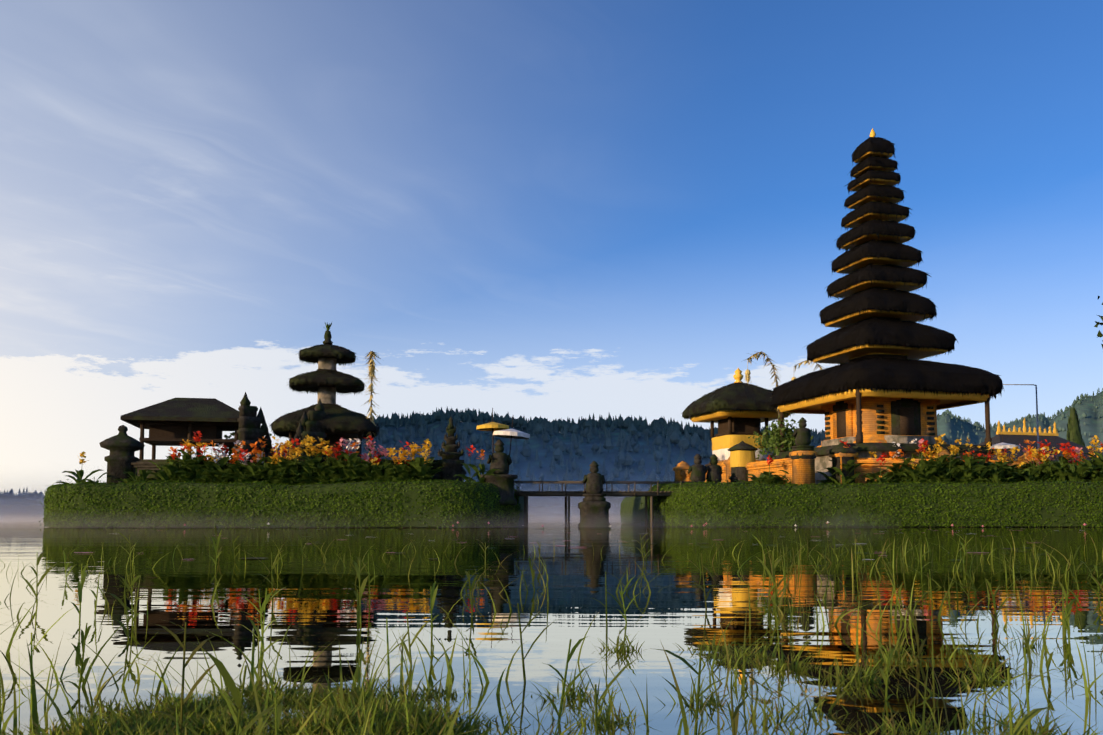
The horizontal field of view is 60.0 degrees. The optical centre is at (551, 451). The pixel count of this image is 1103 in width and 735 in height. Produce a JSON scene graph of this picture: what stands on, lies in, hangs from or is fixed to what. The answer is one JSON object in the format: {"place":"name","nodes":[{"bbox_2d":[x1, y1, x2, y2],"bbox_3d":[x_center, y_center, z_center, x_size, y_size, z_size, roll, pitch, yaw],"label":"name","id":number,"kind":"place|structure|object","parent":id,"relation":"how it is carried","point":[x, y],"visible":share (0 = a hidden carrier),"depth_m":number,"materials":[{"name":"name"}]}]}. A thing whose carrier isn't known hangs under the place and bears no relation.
{"place":"outdoors","nodes":[
{"label":"outdoors","id":0,"kind":"place"},
{"bbox_2d":[0,489,42,515],"bbox_3d":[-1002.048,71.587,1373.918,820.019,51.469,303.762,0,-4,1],"label":"shore","id":1,"kind":"structure","parent":0,"point":[13,501],"depth_m":1352.38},
{"bbox_2d":[55,525,521,527],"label":"island ground","id":2,"kind":"structure","parent":0,"point":[281,527],"depth_m":30.71,"materials":[{"name":"green plant"}]},
{"bbox_2d":[120,397,238,458],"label":"pavilion","id":3,"kind":"structure","parent":2,"relation":"on","point":[175,421],"depth_m":34.41,"materials":[{"name":"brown wood"}]},
{"bbox_2d":[213,432,271,458],"bbox_3d":[-11.994,0.623,37.506,2.018,3.113,2.366,3,-5,-38],"label":"island shrub","id":4,"kind":"object","parent":2,"relation":"on","point":[230,450],"visible":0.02,"depth_m":37.21,"materials":[{"name":"green plant"}]},
{"bbox_2d":[56,431,498,484],"bbox_3d":[-9.094,0.561,31.991,14.839,2.464,1.931,0,-4,1],"label":"canna bed","id":5,"kind":"object","parent":2,"relation":"on","point":[345,465],"visible":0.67,"depth_m":31.67,"materials":[{"name":"green plant"}]},
{"bbox_2d":[39,475,523,527],"bbox_3d":[-9.172,2.004,36.253,16.484,1.727,11.857,0,-4,1],"label":"hedge","id":6,"kind":"object","parent":2,"relation":"on","point":[365,502],"visible":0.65,"depth_m":30.66,"materials":[{"name":"green plant"}]},
{"bbox_2d":[99,392,517,504],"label":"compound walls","id":7,"kind":"structure","parent":2,"relation":"on","point":[122,446],"depth_m":32.63,"materials":[{"name":"stone"}]},
{"bbox_2d":[269,321,379,459],"bbox_3d":[-8.467,-1.434,35.945,4.156,6.989,4.168,1,-4,-13],"label":"pagoda","id":8,"kind":"object","parent":2,"relation":"on","point":[326,380],"visible":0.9,"depth_m":35.15,"materials":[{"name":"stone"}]},
{"bbox_2d":[363,351,383,456],"bbox_3d":[-6.615,-0.884,35.099,0.914,5.775,1.252,0,-4,1],"label":"penjor pole","id":9,"kind":"object","parent":2,"relation":"on","point":[372,368],"visible":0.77,"depth_m":35.09,"materials":[{"name":"beige plant"}]},
{"bbox_2d":[0,483,627,521],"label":"trees","id":10,"kind":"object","parent":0,"point":[41,507],"depth_m":74.89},
{"bbox_2d":[0,518,1102,734],"bbox_3d":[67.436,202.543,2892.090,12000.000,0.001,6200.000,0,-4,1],"label":"lake water","id":11,"kind":"structure","parent":0,"point":[315,598],"depth_m":3.01,"materials":[{"name":"blue liquid"}]},
{"bbox_2d":[0,526,1102,734],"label":"reeds","id":12,"kind":"object","parent":11,"relation":"on","point":[1023,722],"visible":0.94,"depth_m":1.81,"materials":[{"name":"green plant"}]},
{"bbox_2d":[514,461,703,526],"bbox_3d":[1.666,1.790,33.255,7.285,2.880,2.022,0,-4,-5],"label":"footbridge","id":13,"kind":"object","parent":11,"relation":"on","point":[594,504],"visible":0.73,"depth_m":32.83,"materials":[{"name":"dark wood"}]},
{"bbox_2d":[184,521,1085,528],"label":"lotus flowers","id":14,"kind":"object","parent":11,"relation":"on","point":[691,526],"visible":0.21,"depth_m":28.54,"materials":[{"name":"pink plant"}]},
{"bbox_2d":[620,476,1102,526],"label":"hedge","id":15,"kind":"object","parent":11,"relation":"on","point":[1053,503],"visible":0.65,"depth_m":32.17,"materials":[{"name":"green plant"}]},
{"bbox_2d":[0,525,1102,734],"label":"grass","id":16,"kind":"structure","parent":0,"point":[379,714],"depth_m":1.50,"materials":[{"name":"green plant"}]},
{"bbox_2d":[0,407,1102,518],"bbox_3d":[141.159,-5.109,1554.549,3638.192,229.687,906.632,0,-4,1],"label":"forested hill","id":17,"kind":"structure","parent":0,"point":[561,447],"depth_m":1536.46,"materials":[{"name":"green plant"}]},
{"bbox_2d":[0,0,1102,528],"label":"sky","id":18,"kind":"structure","parent":0,"point":[551,210],"materials":[{"name":"blue"}]},
{"bbox_2d":[74,527,1091,559],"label":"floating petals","id":19,"kind":"object","parent":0,"point":[656,543],"visible":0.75,"depth_m":11.34,"materials":[{"name":"pink plant"}]},
{"bbox_2d":[626,523,1100,526],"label":"island ground","id":20,"kind":"structure","parent":0,"point":[876,526],"depth_m":32.19,"materials":[{"name":"green plant"}]},
{"bbox_2d":[681,368,794,465],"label":"shrine","id":21,"kind":"object","parent":20,"relation":"on","point":[738,410],"visible":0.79,"depth_m":43.62,"materials":[{"name":"gold"}]},
{"bbox_2d":[476,408,1019,473],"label":"ceremonial umbrellas","id":22,"kind":"object","parent":20,"relation":"on","point":[500,430],"visible":0.77,"depth_m":32.34,"materials":[{"name":"white fabric"}]},
{"bbox_2d":[743,351,780,428],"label":"penjor pole","id":23,"kind":"object","parent":20,"relation":"on","point":[748,372],"visible":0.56,"depth_m":41.67,"materials":[{"name":"beige plant"}]},
{"bbox_2d":[748,415,812,460],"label":"frangipani shrub","id":24,"kind":"object","parent":20,"relation":"on","point":[773,439],"visible":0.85,"depth_m":40.14,"materials":[{"name":"green plant"}]},
{"bbox_2d":[791,360,823,379],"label":"penjor pole","id":25,"kind":"object","parent":20,"relation":"on","point":[805,362],"visible":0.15,"depth_m":42.89,"materials":[{"name":"beige plant"}]},
{"bbox_2d":[673,417,1051,484],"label":"compound walls","id":26,"kind":"structure","parent":20,"relation":"on","point":[740,463],"depth_m":33.98,"materials":[{"name":"orange brick"}]},
{"bbox_2d":[769,128,1004,483],"bbox_3d":[13.094,-5.503,38.401,7.072,15.424,7.165,1,-4,-16],"label":"pagoda","id":27,"kind":"object","parent":20,"relation":"on","point":[884,384],"visible":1,"depth_m":36.94,"materials":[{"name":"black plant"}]},
{"bbox_2d":[729,434,1102,484],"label":"canna bed","id":28,"kind":"object","parent":20,"relation":"on","point":[968,467],"visible":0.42,"depth_m":33.94,"materials":[{"name":"green plant"}]},
{"bbox_2d":[1003,384,1038,448],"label":"street lamp","id":29,"kind":"object","parent":20,"relation":"on","point":[1036,410],"visible":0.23,"depth_m":45.66,"materials":[{"name":"metal"}]},
{"bbox_2d":[978,417,1102,461],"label":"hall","id":30,"kind":"structure","parent":20,"relation":"on","point":[1014,437],"depth_m":55.95,"materials":[{"name":"orange brick"}]},
{"bbox_2d":[1066,407,1082,444],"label":"tall cypress","id":31,"kind":"object","parent":20,"relation":"on","point":[1073,434],"visible":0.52,"depth_m":71.09,"materials":[{"name":"green plant"}]},
{"bbox_2d":[1094,296,1102,347],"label":"tree","id":32,"kind":"object","parent":20,"relation":"on","point":[1100,334],"visible":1,"depth_m":42.92,"materials":[{"name":"green plant"}]},
{"bbox_2d":[937,388,1102,448],"bbox_3d":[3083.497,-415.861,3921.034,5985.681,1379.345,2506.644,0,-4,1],"label":"mountain","id":33,"kind":"structure","parent":0,"point":[1089,408],"depth_m":4191.55,"materials":[{"name":"green plant"}]}
]}

